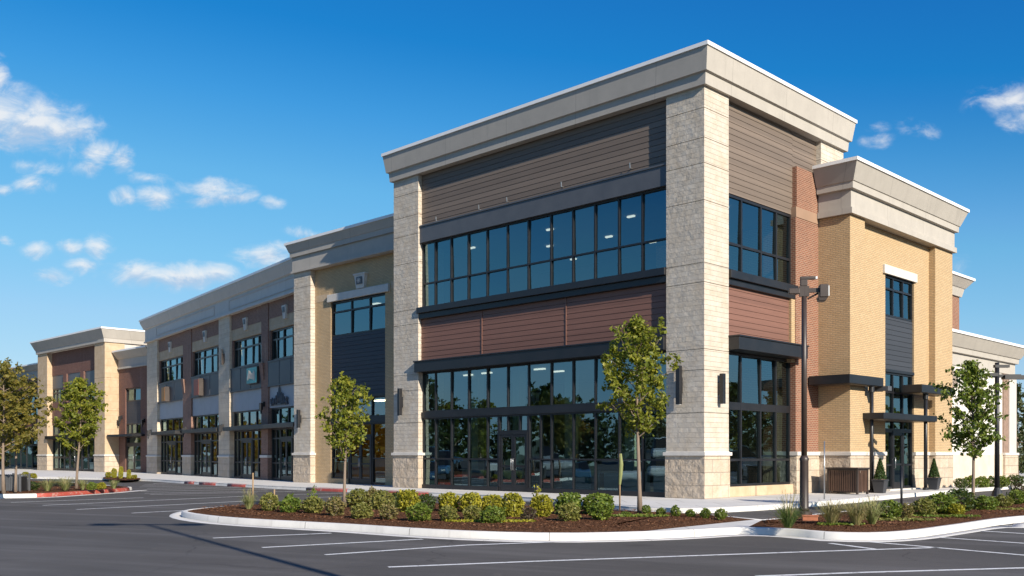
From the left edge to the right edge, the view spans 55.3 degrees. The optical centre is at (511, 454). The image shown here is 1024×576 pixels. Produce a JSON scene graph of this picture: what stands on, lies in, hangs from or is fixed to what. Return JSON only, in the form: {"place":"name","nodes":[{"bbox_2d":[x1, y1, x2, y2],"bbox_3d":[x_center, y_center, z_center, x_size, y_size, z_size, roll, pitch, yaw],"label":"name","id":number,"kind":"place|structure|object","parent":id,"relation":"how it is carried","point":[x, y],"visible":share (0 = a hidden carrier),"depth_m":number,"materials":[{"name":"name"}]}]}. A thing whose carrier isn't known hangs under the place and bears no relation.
{"place":"outdoors","nodes":[
{"label":"outdoors","id":0,"kind":"place"},
{"bbox_2d":[188,502,753,531],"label":"mulch","id":1,"kind":"object","parent":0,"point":[440,524],"visible":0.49,"depth_m":21.15,"materials":[{"name":"brown wood"}]},
{"bbox_2d":[259,492,278,510],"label":"shrub","id":2,"kind":"object","parent":1,"relation":"on","point":[266,505],"visible":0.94,"depth_m":24.76,"materials":[{"name":"green plant"}]},
{"bbox_2d":[278,495,301,512],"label":"shrub","id":3,"kind":"object","parent":1,"relation":"on","point":[287,506],"visible":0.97,"depth_m":24.13,"materials":[{"name":"green plant"}]},
{"bbox_2d":[300,496,324,512],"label":"shrub","id":4,"kind":"object","parent":1,"relation":"on","point":[316,506],"visible":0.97,"depth_m":23.74,"materials":[{"name":"green plant"}]},
{"bbox_2d":[322,495,346,515],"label":"shrub","id":5,"kind":"object","parent":1,"relation":"on","point":[335,502],"visible":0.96,"depth_m":22.82,"materials":[{"name":"green plant"}]},
{"bbox_2d":[315,371,373,503],"bbox_3d":[-4.594,-0.448,27.555,1.670,3.800,1.535,0,0,27],"label":"young tree","id":6,"kind":"object","parent":1,"relation":"on","point":[345,387],"visible":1,"depth_m":27.43,"materials":[{"name":"green plant"}]},
{"bbox_2d":[345,488,370,506],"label":"shrub","id":7,"kind":"object","parent":1,"relation":"on","point":[355,496],"visible":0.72,"depth_m":26.41,"materials":[{"name":"green plant"}]},
{"bbox_2d":[349,502,373,518],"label":"shrub","id":8,"kind":"object","parent":1,"relation":"on","point":[362,510],"visible":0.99,"depth_m":21.96,"materials":[{"name":"green plant"}]},
{"bbox_2d":[368,490,395,509],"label":"shrub","id":9,"kind":"object","parent":1,"relation":"on","point":[383,497],"visible":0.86,"depth_m":25.27,"materials":[{"name":"green plant"}]},
{"bbox_2d":[378,502,397,518],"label":"shrub","id":10,"kind":"object","parent":1,"relation":"on","point":[388,513],"visible":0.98,"depth_m":21.56,"materials":[{"name":"green plant"}]},
{"bbox_2d":[396,489,420,511],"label":"shrub","id":11,"kind":"object","parent":1,"relation":"on","point":[406,498],"visible":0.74,"depth_m":24.25,"materials":[{"name":"yellow plant"}]},
{"bbox_2d":[405,502,432,520],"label":"shrub","id":12,"kind":"object","parent":1,"relation":"on","point":[422,514],"visible":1,"depth_m":21.01,"materials":[{"name":"green plant"}]},
{"bbox_2d":[419,493,436,510],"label":"shrub","id":13,"kind":"object","parent":1,"relation":"on","point":[427,499],"visible":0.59,"depth_m":24.53,"materials":[{"name":"green plant"}]},
{"bbox_2d":[438,505,458,520],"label":"shrub","id":14,"kind":"object","parent":1,"relation":"on","point":[447,515],"visible":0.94,"depth_m":20.96,"materials":[{"name":"green plant"}]},
{"bbox_2d":[438,492,460,510],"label":"shrub","id":15,"kind":"object","parent":1,"relation":"on","point":[443,501],"visible":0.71,"depth_m":24.50,"materials":[{"name":"yellow plant"}]},
{"bbox_2d":[462,504,481,518],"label":"shrub","id":16,"kind":"object","parent":1,"relation":"on","point":[474,509],"visible":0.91,"depth_m":21.51,"materials":[{"name":"green plant"}]},
{"bbox_2d":[459,492,485,511],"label":"shrub","id":17,"kind":"object","parent":1,"relation":"on","point":[471,498],"visible":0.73,"depth_m":24.20,"materials":[{"name":"yellow plant"}]},
{"bbox_2d":[481,494,502,509],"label":"shrub","id":18,"kind":"object","parent":1,"relation":"on","point":[495,499],"visible":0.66,"depth_m":24.22,"materials":[{"name":"yellow plant"}]},
{"bbox_2d":[479,504,506,522],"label":"shrub","id":19,"kind":"object","parent":1,"relation":"on","point":[496,514],"visible":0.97,"depth_m":20.37,"materials":[{"name":"green plant"}]},
{"bbox_2d":[501,492,525,516],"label":"shrub","id":20,"kind":"object","parent":1,"relation":"on","point":[514,509],"visible":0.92,"depth_m":22.36,"materials":[{"name":"yellow plant"}]},
{"bbox_2d":[529,494,553,516],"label":"shrub","id":21,"kind":"object","parent":1,"relation":"on","point":[544,508],"visible":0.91,"depth_m":22.33,"materials":[{"name":"yellow plant"}]},
{"bbox_2d":[554,492,582,514],"bbox_3d":[1.355,1.183,23.394,0.594,0.598,0.752,-2,-4,41],"label":"shrub","id":22,"kind":"object","parent":1,"relation":"on","point":[567,497],"visible":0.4,"depth_m":23.27,"materials":[{"name":"green plant"}]},
{"bbox_2d":[557,501,581,520],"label":"shrub","id":23,"kind":"object","parent":1,"relation":"on","point":[569,509],"visible":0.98,"depth_m":20.93,"materials":[{"name":"green plant"}]},
{"bbox_2d":[581,492,614,513],"bbox_3d":[2.062,1.195,23.409,0.848,0.576,0.797,0,-6,-9],"label":"shrub","id":24,"kind":"object","parent":1,"relation":"on","point":[589,500],"visible":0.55,"depth_m":23.22,"materials":[{"name":"green plant"}]},
{"bbox_2d":[588,501,613,519],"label":"shrub","id":25,"kind":"object","parent":1,"relation":"on","point":[598,511],"visible":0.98,"depth_m":21.31,"materials":[{"name":"green plant"}]},
{"bbox_2d":[595,313,683,512],"bbox_3d":[3.034,-0.992,24.158,1.927,4.892,2.037,0,0,-26],"label":"young tree","id":26,"kind":"object","parent":1,"relation":"on","point":[640,335],"visible":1,"depth_m":23.90,"materials":[{"name":"green plant"}]},
{"bbox_2d":[460,469,493,485],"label":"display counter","id":27,"kind":"object","parent":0,"point":[478,477],"visible":0.67,"depth_m":42.72,"materials":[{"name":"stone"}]},
{"bbox_2d":[0,479,1023,575],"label":"parking lot","id":28,"kind":"structure","parent":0,"point":[50,536],"depth_m":16.76,"materials":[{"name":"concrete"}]},
{"bbox_2d":[0,482,131,497],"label":"kerb","id":29,"kind":"structure","parent":28,"relation":"on","point":[17,495],"depth_m":37.04,"materials":[{"name":"concrete"}]},
{"bbox_2d":[0,481,125,493],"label":"mulch","id":30,"kind":"object","parent":29,"relation":"on","point":[53,490],"visible":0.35,"depth_m":40.18,"materials":[{"name":"brown wood"}]},
{"bbox_2d":[0,473,30,491],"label":"slatted enclosure","id":31,"kind":"object","parent":30,"relation":"on","point":[23,482],"visible":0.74,"depth_m":37.86,"materials":[{"name":"grey metal"}]},
{"bbox_2d":[0,357,43,493],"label":"olive tree","id":32,"kind":"object","parent":30,"relation":"on","point":[8,411],"visible":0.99,"depth_m":36.09,"materials":[{"name":"green plant"}]},
{"bbox_2d":[0,381,61,491],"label":"olive tree","id":33,"kind":"object","parent":30,"relation":"on","point":[39,407],"visible":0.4,"depth_m":37.56,"materials":[{"name":"green plant"}]},
{"bbox_2d":[51,377,108,488],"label":"young tree","id":34,"kind":"object","parent":30,"relation":"on","point":[76,389],"visible":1,"depth_m":41.18,"materials":[{"name":"green plant"}]},
{"bbox_2d":[36,487,129,496],"bbox_3d":[-17.605,1.573,40.806,0.477,0.154,7.001,0,0,7],"label":"red kerb paint","id":35,"kind":"object","parent":29,"relation":"on","point":[81,492],"visible":0.96,"depth_m":39.81,"materials":[{"name":"red paint"}]},
{"bbox_2d":[31,477,1014,512],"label":"kerb","id":36,"kind":"structure","parent":28,"relation":"on","point":[764,508],"depth_m":36.45,"materials":[{"name":"concrete"}]},
{"bbox_2d":[169,507,1023,541],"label":"gutter","id":37,"kind":"object","parent":28,"relation":"on","point":[177,515],"visible":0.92,"depth_m":19.57,"materials":[{"name":"concrete"}]},
{"bbox_2d":[181,501,1023,540],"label":"kerb","id":38,"kind":"structure","parent":28,"relation":"on","point":[657,534],"depth_m":19.60,"materials":[{"name":"concrete"}]},
{"bbox_2d":[527,552,794,561],"bbox_3d":[2.505,1.646,15.732,4.786,0.001,0.120,0,0,-18],"label":"road marking","id":39,"kind":"object","parent":28,"relation":"on","point":[659,556],"visible":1,"depth_m":15.74,"materials":[{"name":"white paint"}]},
{"bbox_2d":[649,520,760,530],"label":"island walk","id":40,"kind":"structure","parent":28,"relation":"on","point":[746,523],"depth_m":20.75,"materials":[{"name":"concrete"}]},
{"bbox_2d":[749,499,1023,531],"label":"mulch","id":41,"kind":"object","parent":40,"relation":"on","point":[798,524],"visible":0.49,"depth_m":20.73,"materials":[{"name":"brown wood"}]},
{"bbox_2d":[766,489,809,527],"bbox_3d":[5.453,1.079,19.427,1.035,0.762,1.038,0,0,0],"label":"grass tuft","id":42,"kind":"object","parent":41,"relation":"on","point":[788,517],"visible":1,"depth_m":19.36,"materials":[{"name":"plant"}]},
{"bbox_2d":[788,276,828,516],"bbox_3d":[7.043,-1.375,23.215,0.922,5.690,0.380,0,0,8],"label":"lamp post","id":43,"kind":"object","parent":41,"relation":"on","point":[804,290],"visible":0.91,"depth_m":23.17,"materials":[{"name":"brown metal"}]},
{"bbox_2d":[811,498,849,522],"bbox_3d":[6.567,1.179,20.035,1.048,0.563,1.006,0,0,0],"label":"grass tuft","id":44,"kind":"object","parent":41,"relation":"on","point":[832,512],"visible":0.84,"depth_m":19.92,"materials":[{"name":"plant"}]},
{"bbox_2d":[838,498,879,524],"bbox_3d":[6.978,1.175,19.866,0.992,0.570,1.041,0,0,0],"label":"grass tuft","id":45,"kind":"object","parent":41,"relation":"on","point":[857,516],"visible":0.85,"depth_m":19.75,"materials":[{"name":"plant"}]},
{"bbox_2d":[856,495,888,524],"bbox_3d":[7.412,1.147,20.128,0.886,0.626,0.890,0,0,0],"label":"grass tuft","id":46,"kind":"object","parent":41,"relation":"on","point":[871,518],"visible":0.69,"depth_m":20.04,"materials":[{"name":"plant"}]},
{"bbox_2d":[878,499,902,517],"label":"shrub","id":47,"kind":"object","parent":41,"relation":"on","point":[894,508],"visible":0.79,"depth_m":21.58,"materials":[{"name":"green plant"}]},
{"bbox_2d":[910,497,936,514],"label":"shrub","id":48,"kind":"object","parent":41,"relation":"on","point":[920,506],"visible":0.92,"depth_m":22.68,"materials":[{"name":"green plant"}]},
{"bbox_2d":[924,491,960,513],"bbox_3d":[10.347,1.190,23.588,0.854,0.600,0.688,-3,2,12],"label":"shrub","id":49,"kind":"object","parent":41,"relation":"on","point":[947,499],"visible":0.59,"depth_m":23.46,"materials":[{"name":"green plant"}]},
{"bbox_2d":[942,488,977,511],"bbox_3d":[11.146,1.155,24.357,0.689,0.674,0.806,-3,0,-29],"label":"shrub","id":50,"kind":"object","parent":41,"relation":"on","point":[967,502],"visible":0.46,"depth_m":24.17,"materials":[{"name":"green plant"}]},
{"bbox_2d":[928,359,1013,508],"bbox_3d":[11.989,-0.520,25.678,1.663,3.942,1.949,0,0,0],"label":"young tree","id":51,"kind":"object","parent":41,"relation":"on","point":[970,372],"visible":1,"depth_m":25.49,"materials":[{"name":"green plant"}]},
{"bbox_2d":[973,495,999,509],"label":"shrub","id":52,"kind":"object","parent":41,"relation":"on","point":[987,502],"visible":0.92,"depth_m":25.29,"materials":[{"name":"green plant"}]},
{"bbox_2d":[984,362,1023,495],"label":"lamp post","id":53,"kind":"object","parent":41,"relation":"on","point":[996,491],"visible":0.86,"depth_m":35.14,"materials":[{"name":"black metal"}]},
{"bbox_2d":[1005,489,1023,503],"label":"shrub","id":54,"kind":"object","parent":41,"relation":"on","point":[1017,494],"visible":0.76,"depth_m":28.12,"materials":[{"name":"green plant"}]},
{"bbox_2d":[857,567,1023,572],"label":"road marking","id":55,"kind":"object","parent":28,"relation":"on","point":[940,570],"visible":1,"depth_m":13.84,"materials":[{"name":"white paint"}]},
{"bbox_2d":[0,468,1023,509],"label":"sidewalk","id":56,"kind":"structure","parent":0,"point":[701,504],"depth_m":38.51,"materials":[{"name":"concrete"}]},
{"bbox_2d":[0,363,37,468],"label":"block","id":57,"kind":"structure","parent":56,"relation":"on","point":[26,457],"depth_m":99.89,"materials":[{"name":"red brick"}]},
{"bbox_2d":[0,437,37,468],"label":"window","id":58,"kind":"structure","parent":57,"relation":"in","point":[33,444],"depth_m":98.76,"materials":[{"name":"black metal"}]},
{"bbox_2d":[30,326,146,471],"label":"end block","id":59,"kind":"structure","parent":56,"relation":"on","point":[83,354],"depth_m":86.62,"materials":[{"name":"beige stone"}]},
{"bbox_2d":[53,439,68,469],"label":"window","id":60,"kind":"structure","parent":59,"relation":"in","point":[54,440],"depth_m":91.12,"materials":[{"name":"black metal"}]},
{"bbox_2d":[107,345,146,472],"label":"brick link","id":61,"kind":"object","parent":56,"relation":"on","point":[132,416],"visible":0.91,"depth_m":81.81,"materials":[{"name":"brick"}]},
{"bbox_2d":[126,444,140,471],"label":"door","id":62,"kind":"structure","parent":61,"relation":"in","point":[127,445],"depth_m":81.74,"materials":[{"name":"black metal"}]},
{"bbox_2d":[139,257,294,480],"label":"storefront wing","id":63,"kind":"structure","parent":56,"relation":"on","point":[230,422],"depth_m":63.20,"materials":[{"name":"beige stone"}]},
{"bbox_2d":[167,442,175,473],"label":"door","id":64,"kind":"structure","parent":63,"relation":"in","point":[171,460],"depth_m":73.52,"materials":[{"name":"black metal"}]},
{"bbox_2d":[161,355,182,382],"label":"window","id":65,"kind":"structure","parent":63,"relation":"in","point":[181,357],"depth_m":73.95,"materials":[{"name":"blue metal"}]},
{"bbox_2d":[194,433,200,474],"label":"window","id":66,"kind":"structure","parent":63,"relation":"in","point":[195,434],"depth_m":69.00,"materials":[{"name":"black metal"}]},
{"bbox_2d":[201,441,210,475],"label":"door","id":67,"kind":"structure","parent":63,"relation":"in","point":[206,461],"depth_m":66.88,"materials":[{"name":"black metal"}]},
{"bbox_2d":[195,346,218,375],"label":"window","id":68,"kind":"structure","parent":63,"relation":"in","point":[212,355],"depth_m":67.29,"materials":[{"name":"blue metal"}]},
{"bbox_2d":[211,432,218,475],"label":"window","id":69,"kind":"structure","parent":63,"relation":"in","point":[212,433],"depth_m":66.00,"materials":[{"name":"black metal"}]},
{"bbox_2d":[234,431,240,476],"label":"window","id":70,"kind":"structure","parent":63,"relation":"in","point":[235,432],"depth_m":62.34,"materials":[{"name":"black metal"}]},
{"bbox_2d":[241,439,251,478],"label":"door","id":71,"kind":"structure","parent":63,"relation":"in","point":[246,441],"depth_m":60.58,"materials":[{"name":"black metal"}]},
{"bbox_2d":[234,409,260,425],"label":"window","id":72,"kind":"structure","parent":63,"relation":"in","point":[249,412],"depth_m":60.40,"materials":[{"name":"blue metal"}]},
{"bbox_2d":[235,334,260,367],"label":"window","id":73,"kind":"structure","parent":63,"relation":"in","point":[258,344],"depth_m":60.58,"materials":[{"name":"blue metal"}]},
{"bbox_2d":[247,366,258,384],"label":"wall sign","id":74,"kind":"object","parent":63,"relation":"attached to","point":[252,375],"visible":1,"depth_m":58.69,"materials":[{"name":"blue metal"}]},
{"bbox_2d":[252,430,260,477],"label":"window","id":75,"kind":"structure","parent":63,"relation":"in","point":[253,431],"depth_m":59.74,"materials":[{"name":"black metal"}]},
{"bbox_2d":[272,429,279,478],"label":"window","id":76,"kind":"structure","parent":63,"relation":"in","point":[277,438],"depth_m":56.66,"materials":[{"name":"black metal"}]},
{"bbox_2d":[270,385,288,405],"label":"lettering sign","id":77,"kind":"object","parent":63,"relation":"attached to","point":[280,399],"visible":1,"depth_m":55.79,"materials":[{"name":"grey metal"}]},
{"bbox_2d":[272,325,293,359],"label":"window","id":78,"kind":"structure","parent":63,"relation":"in","point":[284,337],"depth_m":55.77,"materials":[{"name":"black metal"}]},
{"bbox_2d":[280,438,292,480],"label":"door","id":79,"kind":"structure","parent":63,"relation":"in","point":[289,478],"depth_m":55.46,"materials":[{"name":"black metal"}]},
{"bbox_2d":[284,213,394,484],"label":"tan brick block","id":80,"kind":"structure","parent":56,"relation":"on","point":[344,312],"depth_m":50.74,"materials":[{"name":"brick"}]},
{"bbox_2d":[332,293,384,336],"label":"window","id":81,"kind":"structure","parent":80,"relation":"in","point":[370,306],"depth_m":49.53,"materials":[{"name":"black metal"}]},
{"bbox_2d":[349,436,373,484],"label":"door","id":82,"kind":"structure","parent":80,"relation":"in","point":[360,463],"depth_m":49.05,"materials":[{"name":"black metal"}]},
{"bbox_2d":[372,422,384,483],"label":"window","id":83,"kind":"structure","parent":80,"relation":"in","point":[373,424],"depth_m":48.38,"materials":[{"name":"black metal"}]},
{"bbox_2d":[381,40,856,498],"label":"corner building","id":84,"kind":"structure","parent":56,"relation":"on","point":[530,237],"depth_m":37.72,"materials":[{"name":"stone"}]},
{"bbox_2d":[423,415,497,486],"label":"window","id":85,"kind":"structure","parent":84,"relation":"in","point":[436,458],"depth_m":42.09,"materials":[{"name":"black metal"}]},
{"bbox_2d":[498,414,527,431],"bbox_3d":[0.090,-1.250,39.511,1.680,0.700,0.130,0,0,45],"label":"window","id":86,"kind":"structure","parent":84,"relation":"in","point":[520,415],"depth_m":39.69,"materials":[{"name":"black metal"}]},
{"bbox_2d":[498,432,527,491],"bbox_3d":[0.087,0.300,39.506,1.640,2.400,0.160,0,0,45],"label":"door","id":87,"kind":"structure","parent":84,"relation":"in","point":[501,487],"depth_m":39.49,"materials":[{"name":"black metal"}]},
{"bbox_2d":[503,469,524,484],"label":"display counter","id":88,"kind":"object","parent":84,"relation":"on","point":[520,476],"visible":0.41,"depth_m":41.26,"materials":[{"name":"glass"}]},
{"bbox_2d":[422,187,665,306],"bbox_3d":[0.798,-7.920,38.784,13.310,2.880,0.130,0,0,45],"label":"window","id":89,"kind":"structure","parent":84,"relation":"in","point":[643,242],"depth_m":38.85,"materials":[{"name":"black metal"}]},
{"bbox_2d":[423,351,665,411],"bbox_3d":[0.812,-2.740,38.798,13.310,1.760,0.130,0,0,45],"label":"window","id":90,"kind":"structure","parent":84,"relation":"in","point":[595,359],"depth_m":39.53,"materials":[{"name":"black metal"}]},
{"bbox_2d":[560,470,601,489],"bbox_3d":[2.735,1.068,38.858,1.600,0.840,0.640,0,0,45],"label":"display counter","id":91,"kind":"object","parent":84,"relation":"on","point":[584,479],"visible":0.79,"depth_m":38.51,"materials":[{"name":"stone"}]},
{"bbox_2d":[528,409,665,491],"bbox_3d":[3.118,-0.075,36.519,6.830,3.050,0.130,0,0,45],"label":"window","id":92,"kind":"structure","parent":84,"relation":"in","point":[530,458],"depth_m":37.24,"materials":[{"name":"black metal"}]},
{"bbox_2d":[602,471,651,491],"bbox_3d":[4.372,1.068,37.242,1.900,0.840,0.640,0,0,45],"label":"display counter","id":93,"kind":"object","parent":84,"relation":"on","point":[629,480],"visible":0.59,"depth_m":36.92,"materials":[{"name":"stone"}]},
{"bbox_2d":[652,472,664,491],"bbox_3d":[5.795,1.068,35.837,1.200,0.840,0.640,0,0,45],"label":"display counter","id":94,"kind":"object","parent":84,"relation":"on","point":[658,481],"visible":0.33,"depth_m":35.84,"materials":[{"name":"stone"}]},
{"bbox_2d":[729,352,789,486],"bbox_3d":[8.956,-1.230,35.772,0.130,4.740,4.690,0,0,45],"label":"window","id":95,"kind":"structure","parent":84,"relation":"in","point":[739,406],"depth_m":35.91,"materials":[{"name":"black metal"}]},
{"bbox_2d":[729,194,790,283],"bbox_3d":[8.970,-7.780,35.758,0.130,2.720,4.690,0,0,45],"label":"window","id":96,"kind":"structure","parent":84,"relation":"in","point":[740,200],"depth_m":35.87,"materials":[{"name":"black metal"}]},
{"bbox_2d":[656,156,969,492],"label":"brick tower","id":97,"kind":"structure","parent":56,"relation":"on","point":[887,248],"depth_m":40.55,"materials":[{"name":"brick"}]},
{"bbox_2d":[885,430,892,488],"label":"window","id":98,"kind":"structure","parent":97,"relation":"in","point":[890,464],"depth_m":41.12,"materials":[{"name":"black metal"}]},
{"bbox_2d":[885,275,911,321],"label":"window","id":99,"kind":"structure","parent":97,"relation":"in","point":[892,279],"depth_m":41.84,"materials":[{"name":"black metal"}]},
{"bbox_2d":[885,372,911,413],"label":"window","id":100,"kind":"structure","parent":97,"relation":"in","point":[892,375],"depth_m":41.86,"materials":[{"name":"black metal"}]},
{"bbox_2d":[893,431,903,488],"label":"door","id":101,"kind":"structure","parent":97,"relation":"in","point":[895,433],"depth_m":41.79,"materials":[{"name":"black metal"}]},
{"bbox_2d":[904,431,911,487],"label":"window","id":102,"kind":"structure","parent":97,"relation":"in","point":[910,432],"depth_m":42.55,"materials":[{"name":"black metal"}]},
{"bbox_2d":[826,467,869,494],"bbox_3d":[12.744,1.000,37.116,0.800,1.000,1.400,0,0,-38],"label":"slatted utility enclosure","id":103,"kind":"object","parent":56,"relation":"on","point":[848,480],"visible":1,"depth_m":36.81,"materials":[{"name":"brown wood"}]},
{"bbox_2d":[871,458,888,492],"bbox_3d":[14.314,0.811,38.005,0.538,1.379,0.532,0,0,40],"label":"potted conifer","id":104,"kind":"object","parent":56,"relation":"on","point":[880,480],"visible":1,"depth_m":37.88,"materials":[{"name":"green plant"}]},
{"bbox_2d":[928,458,941,489],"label":"potted conifer","id":105,"kind":"object","parent":56,"relation":"on","point":[934,479],"visible":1,"depth_m":41.51,"materials":[{"name":"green plant"}]},
{"bbox_2d":[952,271,975,329],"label":"brick block","id":106,"kind":"structure","parent":56,"relation":"on","point":[961,283],"depth_m":52.34,"materials":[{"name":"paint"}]},
{"bbox_2d":[952,328,1023,484],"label":"white block","id":107,"kind":"structure","parent":56,"relation":"on","point":[987,352],"depth_m":50.97,"materials":[{"name":"paint"}]},
{"bbox_2d":[1017,382,1023,474],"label":"evergreen tree","id":108,"kind":"object","parent":56,"relation":"on","point":[1020,402],"visible":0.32,"depth_m":69.63,"materials":[{"name":"green plant"}]},
{"bbox_2d":[0,0,1023,454],"label":"sky","id":109,"kind":"structure","parent":0,"point":[156,156],"materials":[{"name":"blue"}]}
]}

